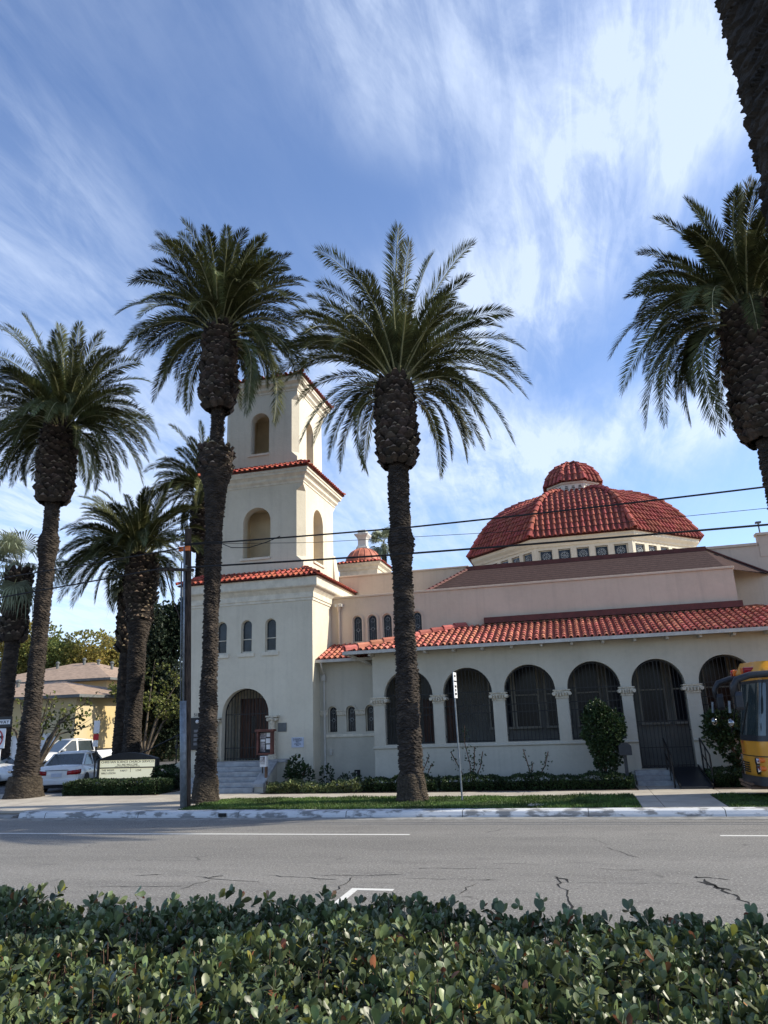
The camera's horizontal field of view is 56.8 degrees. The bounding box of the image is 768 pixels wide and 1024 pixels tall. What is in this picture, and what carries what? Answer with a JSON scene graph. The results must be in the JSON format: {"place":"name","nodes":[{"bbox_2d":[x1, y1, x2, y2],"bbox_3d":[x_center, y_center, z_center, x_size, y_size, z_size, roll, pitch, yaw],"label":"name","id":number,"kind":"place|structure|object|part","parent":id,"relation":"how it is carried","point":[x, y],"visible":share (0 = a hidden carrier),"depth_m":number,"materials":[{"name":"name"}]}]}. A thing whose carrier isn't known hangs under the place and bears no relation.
{"place":"outdoors","nodes":[
{"label":"outdoors","id":0,"kind":"place"},
{"bbox_2d":[0,759,179,793],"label":"lot surface","id":1,"kind":"object","parent":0,"point":[48,791],"depth_m":30.48,"materials":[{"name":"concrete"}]},
{"bbox_2d":[0,756,14,782],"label":"parked car","id":2,"kind":"object","parent":1,"relation":"on","point":[6,765],"visible":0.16,"depth_m":32.43,"materials":[{"name":"white paint"}]},
{"bbox_2d":[11,690,105,765],"bbox_3d":[-17.112,11.144,35.577,5.735,4.468,3.148,2,-17,-13],"label":"tree","id":3,"kind":"object","parent":1,"relation":"on","point":[45,750],"visible":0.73,"depth_m":35.93,"materials":[{"name":"green plant"}]},
{"bbox_2d":[39,750,101,791],"bbox_3d":[-13.009,10.889,30.093,2.040,1.500,4.570,-1,-16,-4],"label":"parked car","id":4,"kind":"object","parent":1,"relation":"on","point":[57,770],"visible":0.45,"depth_m":28.61,"materials":[{"name":"white paint"}]},
{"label":"rear window","id":5,"kind":"part","parent":4,"relation":"part of","materials":[{"name":"grey glass"}]},
{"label":"side window","id":6,"kind":"part","parent":4,"relation":"part of","materials":[{"name":"grey glass"}]},
{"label":"side window","id":7,"kind":"part","parent":4,"relation":"part of","materials":[{"name":"black glass"}]},
{"bbox_2d":[40,738,111,767],"bbox_3d":[-17.373,13.450,39.097,2.270,1.890,5.560,-14,-20,36],"label":"pickup truck","id":8,"kind":"object","parent":1,"relation":"on","point":[71,744],"visible":0.07,"depth_m":38.95,"materials":[{"name":"white paint"}]},
{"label":"side window","id":9,"kind":"part","parent":8,"relation":"part of","materials":[{"name":"grey glass"}]},
{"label":"side window","id":10,"kind":"part","parent":8,"relation":"part of","materials":[{"name":"grey glass"}]},
{"bbox_2d":[53,480,204,781],"bbox_3d":[-12.699,5.414,34.740,6.984,14.791,7.678,8,-19,-31],"label":"date palm","id":11,"kind":"object","parent":1,"relation":"on","point":[139,530],"visible":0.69,"depth_m":34.97,"materials":[{"name":"green plant"}]},
{"bbox_2d":[107,659,181,754],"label":"tree","id":12,"kind":"object","parent":1,"relation":"on","point":[159,713],"visible":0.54,"depth_m":46.57,"materials":[{"name":"green plant"}]},
{"bbox_2d":[110,595,182,761],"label":"evergreen tree","id":13,"kind":"object","parent":1,"relation":"on","point":[163,642],"visible":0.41,"depth_m":50.99,"materials":[{"name":"green plant"}]},
{"bbox_2d":[0,792,243,812],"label":"corner pavement","id":14,"kind":"structure","parent":0,"point":[60,802],"depth_m":23.22,"materials":[{"name":"concrete"}]},
{"bbox_2d":[161,741,179,758],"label":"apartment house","id":15,"kind":"structure","parent":0,"point":[170,754],"depth_m":52.90,"materials":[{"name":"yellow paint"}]},
{"bbox_2d":[176,791,263,793],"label":"stair path","id":16,"kind":"structure","parent":0,"point":[245,793],"depth_m":24.54,"materials":[{"name":"concrete"}]},
{"bbox_2d":[255,729,275,787],"bbox_3d":[-4.218,8.834,25.215,0.700,2.140,0.352,-6,-17,14],"label":"display case","id":17,"kind":"object","parent":16,"relation":"on","point":[265,743],"visible":0.99,"depth_m":25.32,"materials":[{"name":"brown wood"}]},
{"bbox_2d":[0,880,767,1023],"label":"hedge","id":18,"kind":"object","parent":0,"point":[379,963],"visible":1,"depth_m":3.05,"materials":[{"name":"green plant"}]},
{"bbox_2d":[0,820,767,977],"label":"road","id":19,"kind":"structure","parent":0,"point":[526,856],"depth_m":12.82,"materials":[{"name":"grey asphalt"}]},
{"bbox_2d":[0,833,409,834],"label":"lane line","id":20,"kind":"object","parent":19,"relation":"on","point":[201,833],"visible":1,"depth_m":17.03,"materials":[{"name":"paint"}]},
{"bbox_2d":[335,888,393,902],"bbox_3d":[-0.335,5.564,10.203,0.670,0.001,1.340,-6,-17,14],"label":"parking corner mark","id":21,"kind":"object","parent":19,"relation":"on","point":[350,892],"visible":0.57,"depth_m":10.69,"materials":[{"name":"paint"}]},
{"bbox_2d":[0,816,767,820],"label":"gutter","id":22,"kind":"object","parent":19,"relation":"on","point":[433,818],"visible":0.75,"depth_m":18.08,"materials":[{"name":"grey concrete"}]},
{"bbox_2d":[98,840,749,908],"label":"road cracks","id":23,"kind":"object","parent":19,"relation":"on","point":[704,882],"visible":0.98,"depth_m":10.77,"materials":[{"name":"grey asphalt"}]},
{"bbox_2d":[720,835,767,835],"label":"lane line","id":24,"kind":"object","parent":19,"relation":"on","point":[743,835],"visible":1,"depth_m":14.09,"materials":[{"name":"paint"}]},
{"bbox_2d":[0,0,767,660],"label":"sky","id":25,"kind":"structure","parent":0,"point":[551,135],"materials":[{"name":"blue"}]},
{"bbox_2d":[224,789,767,798],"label":"pavement","id":26,"kind":"structure","parent":0,"point":[670,792],"depth_m":21.37,"materials":[{"name":"concrete"}]},
{"bbox_2d":[635,783,703,789],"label":"entrance path","id":27,"kind":"structure","parent":0,"point":[671,787],"depth_m":21.57,"materials":[{"name":"concrete"}]},
{"bbox_2d":[662,739,675,787],"bbox_3d":[8.950,7.874,22.306,0.052,1.404,1.552,-6,-17,14],"label":"handrail","id":28,"kind":"object","parent":27,"relation":"on","point":[666,758],"visible":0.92,"depth_m":22.23,"materials":[{"name":"metal"}]},
{"bbox_2d":[668,764,713,788],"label":"access ramp","id":29,"kind":"structure","parent":27,"relation":"on","point":[691,777],"depth_m":21.77,"materials":[{"name":"grey concrete"}]},
{"bbox_2d":[635,794,727,807],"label":"entrance path","id":30,"kind":"structure","parent":0,"point":[700,800],"depth_m":18.40,"materials":[{"name":"concrete"}]},
{"bbox_2d":[714,0,767,236],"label":"date palm","id":31,"kind":"object","parent":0,"point":[744,25],"visible":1,"depth_m":5.11,"materials":[{"name":"brown plant"}]},
{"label":"city block","id":32,"kind":"structure","parent":0,"visible":0},
{"bbox_2d":[0,716,12,754],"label":"sign post","id":33,"kind":"object","parent":32,"relation":"on","point":[5,721],"visible":1,"depth_m":25.11,"materials":[{"name":"white metal"}]},
{"bbox_2d":[0,528,73,784],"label":"fan palm","id":34,"kind":"object","parent":32,"relation":"on","point":[15,611],"visible":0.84,"depth_m":35.19,"materials":[{"name":"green plant"}]},
{"bbox_2d":[0,620,119,675],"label":"broadleaf tree","id":35,"kind":"object","parent":32,"relation":"on","point":[69,651],"visible":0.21,"depth_m":73.56,"materials":[{"name":"green plant"}]},
{"bbox_2d":[15,658,117,687],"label":"apartment house","id":36,"kind":"structure","parent":32,"relation":"on","point":[96,674],"depth_m":60.68,"materials":[{"name":"yellow paint"}]},
{"bbox_2d":[0,309,159,799],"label":"date palm","id":37,"kind":"object","parent":32,"relation":"on","point":[47,425],"visible":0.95,"depth_m":29.20,"materials":[{"name":"green plant"}]},
{"bbox_2d":[49,641,118,666],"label":"broadleaf tree","id":38,"kind":"object","parent":32,"relation":"on","point":[111,649],"visible":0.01,"depth_m":76.12,"materials":[{"name":"green plant"}]},
{"bbox_2d":[10,679,158,757],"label":"apartment house","id":39,"kind":"structure","parent":32,"relation":"on","point":[102,699],"depth_m":45.94,"materials":[{"name":"yellow paint"}]},
{"bbox_2d":[10,736,16,757],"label":"window","id":40,"kind":"structure","parent":39,"relation":"in","point":[13,747],"depth_m":45.13,"materials":[{"name":"white glass"}]},
{"bbox_2d":[40,733,55,751],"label":"window","id":41,"kind":"structure","parent":39,"relation":"in","point":[45,736],"depth_m":44.68,"materials":[{"name":"white glass"}]},
{"bbox_2d":[99,633,114,648],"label":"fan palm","id":42,"kind":"object","parent":32,"relation":"on","point":[105,639],"visible":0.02,"depth_m":84.86,"materials":[{"name":"green plant"}]},
{"bbox_2d":[65,789,179,795],"bbox_3d":[-9.616,10.525,26.464,3.850,0.165,2.180,-6,-17,14],"label":"planting bed","id":43,"kind":"object","parent":32,"relation":"on","point":[125,795],"visible":0.21,"depth_m":25.53,"materials":[{"name":"soil"}]},
{"bbox_2d":[93,720,99,777],"bbox_3d":[-11.312,9.538,27.816,0.260,2.670,0.087,-6,-17,14],"label":"parking sign","id":44,"kind":"object","parent":43,"relation":"on","point":[96,731],"visible":0.85,"depth_m":27.97,"materials":[{"name":"white metal"}]},
{"bbox_2d":[61,777,173,795],"bbox_3d":[-9.826,10.078,26.118,4.154,0.632,1.204,-6,-17,14],"label":"box hedge","id":45,"kind":"object","parent":43,"relation":"on","point":[108,786],"visible":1,"depth_m":25.73,"materials":[{"name":"green plant"}]},
{"bbox_2d":[97,752,159,779],"bbox_3d":[-10.049,10.181,27.858,2.630,1.430,0.220,-6,-17,14],"label":"notice board","id":46,"kind":"object","parent":32,"relation":"on","point":[127,765],"visible":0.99,"depth_m":27.86,"materials":[{"name":"white plastic"}]},
{"bbox_2d":[100,559,160,754],"bbox_3d":[-13.527,7.673,37.073,3.276,11.708,3.591,-6,-17,14],"label":"fan palm","id":47,"kind":"object","parent":32,"relation":"on","point":[121,643],"visible":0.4,"depth_m":36.90,"materials":[{"name":"brown plant"}]},
{"bbox_2d":[142,735,179,774],"bbox_3d":[-8.541,10.147,29.003,2.262,2.025,1.800,-6,-17,14],"label":"side stair","id":48,"kind":"object","parent":32,"relation":"on","point":[178,763],"visible":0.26,"depth_m":28.43,"materials":[{"name":"grey metal"}]},
{"bbox_2d":[149,763,179,789],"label":"hedge","id":49,"kind":"object","parent":32,"relation":"on","point":[171,770],"visible":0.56,"depth_m":26.96,"materials":[{"name":"green plant"}]},
{"bbox_2d":[158,528,193,807],"bbox_3d":[-6.568,4.703,22.305,1.340,8.629,0.479,-6,-17,14],"label":"utility pole","id":50,"kind":"object","parent":32,"relation":"on","point":[185,737],"visible":0.92,"depth_m":22.11,"materials":[{"name":"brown wood"}]},
{"bbox_2d":[0,567,166,597],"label":"overhead cable","id":51,"kind":"object","parent":50,"relation":"attached to","point":[83,582],"visible":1,"depth_m":23.70,"materials":[{"name":"black rubber"}]},
{"bbox_2d":[0,548,181,578],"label":"overhead cable","id":52,"kind":"object","parent":50,"relation":"attached to","point":[91,563],"visible":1,"depth_m":23.82,"materials":[{"name":"black rubber"}]},
{"bbox_2d":[182,536,279,547],"bbox_3d":[-4.902,1.025,22.657,3.405,0.384,0.058,-6,-17,14],"label":"overhead cable","id":53,"kind":"object","parent":50,"relation":"attached to","point":[232,547],"visible":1,"depth_m":22.56,"materials":[{"name":"black rubber"}]},
{"bbox_2d":[182,486,767,545],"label":"overhead cable","id":54,"kind":"object","parent":50,"relation":"attached to","point":[486,518],"visible":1,"depth_m":20.75,"materials":[{"name":"black rubber"}]},
{"bbox_2d":[186,524,767,567],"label":"overhead cable","id":55,"kind":"object","parent":50,"relation":"attached to","point":[674,532],"visible":1,"depth_m":20.53,"materials":[{"name":"black rubber"}]},
{"bbox_2d":[215,508,766,543],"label":"overhead cable","id":56,"kind":"object","parent":50,"relation":"attached to","point":[494,532],"visible":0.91,"depth_m":20.92,"materials":[{"name":"black rubber"}]},
{"bbox_2d":[142,420,226,576],"bbox_3d":[-9.716,4.075,38.217,6.614,18.983,6.422,5,-18,-24],"label":"date palm","id":57,"kind":"object","parent":32,"relation":"on","point":[188,481],"visible":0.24,"depth_m":38.61,"materials":[{"name":"green plant"}]},
{"bbox_2d":[115,216,315,803],"bbox_3d":[-5.880,-1.286,25.352,7.234,21.843,7.489,8,-19,-32],"label":"date palm","id":58,"kind":"object","parent":32,"relation":"on","point":[225,293],"visible":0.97,"depth_m":25.87,"materials":[{"name":"green plant"}]},
{"bbox_2d":[318,763,365,785],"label":"shrub","id":59,"kind":"object","parent":32,"relation":"on","point":[345,776],"visible":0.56,"depth_m":25.87,"materials":[{"name":"green plant"}]},
{"bbox_2d":[368,525,389,562],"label":"tree","id":60,"kind":"object","parent":32,"relation":"on","point":[376,536],"visible":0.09,"depth_m":63.09,"materials":[{"name":"green plant"}]},
{"bbox_2d":[271,219,533,801],"bbox_3d":[0.679,-0.760,23.733,8.386,19.475,7.897,4,-17,-19],"label":"date palm","id":61,"kind":"object","parent":32,"relation":"on","point":[399,351],"visible":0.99,"depth_m":23.66,"materials":[{"name":"green plant"}]},
{"bbox_2d":[184,796,641,809],"bbox_3d":[0.551,8.346,20.198,12.710,0.156,2.800,-6,-17,14],"label":"lawn soil strip","id":62,"kind":"object","parent":32,"relation":"on","point":[412,807],"visible":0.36,"depth_m":19.32,"materials":[{"name":"brown soil"}]},
{"bbox_2d":[452,672,462,799],"bbox_3d":[2.161,6.533,20.767,0.102,3.641,0.322,-6,-17,14],"label":"street sign","id":63,"kind":"object","parent":62,"relation":"on","point":[454,684],"visible":1,"depth_m":20.78,"materials":[{"name":"white metal"}]},
{"bbox_2d":[178,791,767,809],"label":"lawn grass","id":64,"kind":"structure","parent":62,"relation":"on","point":[595,800],"depth_m":19.71,"materials":[{"name":"green plant"}]},
{"bbox_2d":[261,786,636,793],"bbox_3d":[1.961,9.291,23.661,12.200,0.165,2.180,-6,-17,14],"label":"planting bed","id":65,"kind":"object","parent":32,"relation":"on","point":[452,791],"visible":0.21,"depth_m":22.50,"materials":[{"name":"soil"}]},
{"bbox_2d":[282,753,315,787],"bbox_3d":[-3.046,9.290,25.378,1.239,1.287,0.782,-6,-17,14],"label":"shrub","id":66,"kind":"object","parent":65,"relation":"on","point":[291,773],"visible":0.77,"depth_m":25.30,"materials":[{"name":"green plant"}]},
{"bbox_2d":[265,777,363,792],"bbox_3d":[-2.327,9.284,24.122,3.549,0.528,0.937,-6,-17,14],"label":"ground cover","id":67,"kind":"object","parent":65,"relation":"on","point":[272,787],"visible":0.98,"depth_m":23.88,"materials":[{"name":"green plant"}]},
{"bbox_2d":[363,773,440,791],"bbox_3d":[0.609,8.941,23.510,2.650,0.637,0.910,-6,-17,14],"label":"hedge","id":68,"kind":"object","parent":65,"relation":"on","point":[371,784],"visible":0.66,"depth_m":23.32,"materials":[{"name":"green plant"}]},
{"bbox_2d":[423,752,433,776],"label":"rose bush","id":69,"kind":"object","parent":65,"relation":"on","point":[432,765],"visible":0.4,"depth_m":23.99,"materials":[{"name":"green plant"}]},
{"bbox_2d":[450,725,486,781],"bbox_3d":[2.812,8.167,23.721,1.218,2.005,0.440,-6,-17,14],"label":"rose bush","id":70,"kind":"object","parent":65,"relation":"on","point":[473,757],"visible":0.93,"depth_m":23.68,"materials":[{"name":"green plant"}]},
{"bbox_2d":[522,749,552,780],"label":"rose bush","id":71,"kind":"object","parent":65,"relation":"on","point":[527,772],"visible":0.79,"depth_m":23.13,"materials":[{"name":"green plant"}]},
{"bbox_2d":[439,770,635,790],"bbox_3d":[4.778,8.520,22.527,6.102,0.601,0.994,-6,-17,14],"label":"hedge","id":72,"kind":"object","parent":65,"relation":"on","point":[618,781],"visible":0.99,"depth_m":22.23,"materials":[{"name":"green plant"}]},
{"bbox_2d":[579,696,627,779],"bbox_3d":[6.998,7.300,22.559,1.541,2.851,1.378,-6,-17,14],"label":"topiary shrub","id":73,"kind":"object","parent":65,"relation":"on","point":[605,742],"visible":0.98,"depth_m":22.37,"materials":[{"name":"green plant"}]},
{"bbox_2d":[618,742,631,778],"bbox_3d":[7.514,7.864,21.975,0.380,1.380,0.450,-6,-17,14],"label":"letter box","id":74,"kind":"object","parent":65,"relation":"on","point":[625,749],"visible":0.89,"depth_m":21.91,"materials":[{"name":"grey metal"}]},
{"bbox_2d":[175,370,767,792],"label":"church","id":75,"kind":"structure","parent":32,"relation":"on","point":[649,638],"depth_m":27.57,"materials":[{"name":"beige paint"}]},
{"bbox_2d":[191,713,198,749],"bbox_3d":[-7.338,8.537,27.626,0.980,1.368,0.185,-6,-17,14],"label":"service board","id":76,"kind":"object","parent":75,"relation":"attached to","point":[194,726],"visible":0.32,"depth_m":27.63,"materials":[{"name":"black metal"}]},
{"bbox_2d":[217,622,228,658],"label":"window","id":77,"kind":"structure","parent":75,"relation":"in","point":[222,636],"depth_m":28.62,"materials":[{"name":"blue glass"}]},
{"bbox_2d":[237,620,253,656],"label":"window","id":78,"kind":"structure","parent":75,"relation":"in","point":[247,625],"depth_m":28.34,"materials":[{"name":"blue glass"}]},
{"bbox_2d":[239,698,267,757],"bbox_3d":[-5.031,8.566,28.147,1.430,2.300,0.140,-6,-17,14],"label":"entrance door","id":79,"kind":"structure","parent":75,"relation":"in","point":[252,721],"depth_m":28.19,"materials":[{"name":"brown wood"}]},
{"bbox_2d":[262,619,278,655],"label":"window","id":80,"kind":"structure","parent":75,"relation":"in","point":[271,623],"depth_m":28.10,"materials":[{"name":"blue glass"}]},
{"bbox_2d":[278,723,286,731],"bbox_3d":[-3.850,8.142,26.869,0.340,0.320,0.035,-6,-17,14],"label":"bronze plaque","id":81,"kind":"object","parent":75,"relation":"attached to","point":[282,727],"visible":1,"depth_m":26.85,"materials":[{"name":"grey metal"}]},
{"bbox_2d":[292,737,303,747],"bbox_3d":[-3.230,8.617,26.570,0.480,0.360,0.031,-6,-17,14],"label":"warning sign","id":82,"kind":"object","parent":75,"relation":"attached to","point":[297,741],"visible":1,"depth_m":26.56,"materials":[{"name":"white metal"}]},
{"bbox_2d":[422,677,456,743],"bbox_3d":[2.150,7.999,27.147,1.300,3.430,0.140,-6,-17,14],"label":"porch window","id":83,"kind":"structure","parent":75,"relation":"in","point":[429,718],"depth_m":27.17,"materials":[{"name":"black metal"}]},
{"bbox_2d":[487,674,515,729],"bbox_3d":[4.391,6.917,26.840,0.960,2.480,0.160,-6,-17,14],"label":"porch window","id":84,"kind":"structure","parent":75,"relation":"in","point":[509,684],"depth_m":26.72,"materials":[{"name":"glass"}]},
{"bbox_2d":[512,665,541,728],"bbox_3d":[5.329,6.817,26.613,0.960,2.480,0.160,-6,-17,14],"label":"porch window","id":85,"kind":"structure","parent":75,"relation":"in","point":[525,669],"depth_m":26.59,"materials":[{"name":"paint"}]},
{"bbox_2d":[542,669,573,727],"bbox_3d":[6.412,6.702,26.351,0.960,2.480,0.160,-6,-17,14],"label":"porch window","id":86,"kind":"structure","parent":75,"relation":"in","point":[546,685],"depth_m":26.33,"materials":[{"name":"paint"}]},
{"bbox_2d":[572,662,601,726],"bbox_3d":[7.475,6.588,26.093,0.960,2.480,0.160,-6,-17,14],"label":"porch window","id":87,"kind":"structure","parent":75,"relation":"in","point":[589,672],"depth_m":26.18,"materials":[{"name":"paint"}]},
{"bbox_2d":[603,664,636,724],"bbox_3d":[8.558,6.473,25.831,0.960,2.480,0.160,-6,-17,14],"label":"porch window","id":88,"kind":"structure","parent":75,"relation":"in","point":[611,703],"depth_m":25.90,"materials":[{"name":"glass"}]},
{"bbox_2d":[635,660,670,724],"bbox_3d":[9.622,6.360,25.574,0.960,2.480,0.160,-6,-17,14],"label":"porch window","id":89,"kind":"structure","parent":75,"relation":"in","point":[640,669],"depth_m":25.56,"materials":[{"name":"paint"}]},
{"bbox_2d":[667,664,688,723],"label":"porch window","id":90,"kind":"structure","parent":75,"relation":"in","point":[670,670],"depth_m":25.31,"materials":[{"name":"glass"}]},
{"bbox_2d":[701,655,738,722],"bbox_3d":[11.768,6.131,25.054,0.960,2.480,0.160,-6,-17,14],"label":"porch window","id":91,"kind":"structure","parent":75,"relation":"in","point":[718,661],"depth_m":25.16,"materials":[{"name":"paint"}]},
{"bbox_2d":[733,657,740,691],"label":"porch window","id":92,"kind":"structure","parent":75,"relation":"in","point":[736,664],"depth_m":25.09,"materials":[{"name":"paint"}]},
{"bbox_2d":[607,174,767,509],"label":"date palm","id":93,"kind":"object","parent":32,"relation":"on","point":[734,281],"visible":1,"depth_m":21.21,"materials":[{"name":"green plant"}]},
{"bbox_2d":[712,786,749,788],"bbox_3d":[37.175,5.540,15.134,56.350,0.165,2.180,-6,-17,14],"label":"planting bed","id":94,"kind":"object","parent":32,"relation":"on","point":[730,787],"visible":0.2,"depth_m":20.78,"materials":[{"name":"soil"}]},
{"bbox_2d":[698,738,714,786],"bbox_3d":[10.014,7.761,22.049,0.052,1.404,1.552,-6,-17,14],"label":"handrail","id":95,"kind":"object","parent":94,"relation":"on","point":[705,757],"visible":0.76,"depth_m":22.08,"materials":[{"name":"metal"}]},
{"bbox_2d":[698,706,741,773],"bbox_3d":[10.647,7.199,21.922,1.562,2.422,1.224,-6,-17,14],"label":"shrub","id":96,"kind":"object","parent":94,"relation":"on","point":[723,737],"visible":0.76,"depth_m":21.84,"materials":[{"name":"green plant"}]},
{"bbox_2d":[703,763,744,786],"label":"hedge","id":97,"kind":"object","parent":94,"relation":"on","point":[727,779],"visible":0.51,"depth_m":21.10,"materials":[{"name":"green plant"}]},
{"bbox_2d":[710,794,767,806],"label":"lawn soil strip","id":98,"kind":"object","parent":32,"relation":"on","point":[741,804],"visible":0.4,"depth_m":17.81,"materials":[{"name":"brown soil"}]},
{"bbox_2d":[711,661,767,788],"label":"school bus","id":99,"kind":"object","parent":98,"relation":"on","point":[751,700],"visible":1,"depth_m":18.40,"materials":[{"name":"yellow metal"}]},
{"label":"ground","id":100,"kind":"structure","parent":0,"visible":0},
{"bbox_2d":[0,814,18,817],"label":"kerb ramp","id":101,"kind":"structure","parent":100,"relation":"on","point":[9,815],"depth_m":21.38,"materials":[{"name":"grey concrete"}]},
{"bbox_2d":[18,807,767,817],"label":"kerb","id":102,"kind":"structure","parent":100,"relation":"on","point":[591,812],"depth_m":18.36,"materials":[{"name":"paint"}]},
{"bbox_2d":[218,813,226,816],"bbox_3d":[-4.455,8.352,19.579,0.220,0.090,0.055,-6,-17,14],"label":"kerb drain","id":103,"kind":"object","parent":102,"relation":"attached to","point":[221,814],"visible":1,"depth_m":19.55,"materials":[{"name":"black metal"}]}
]}

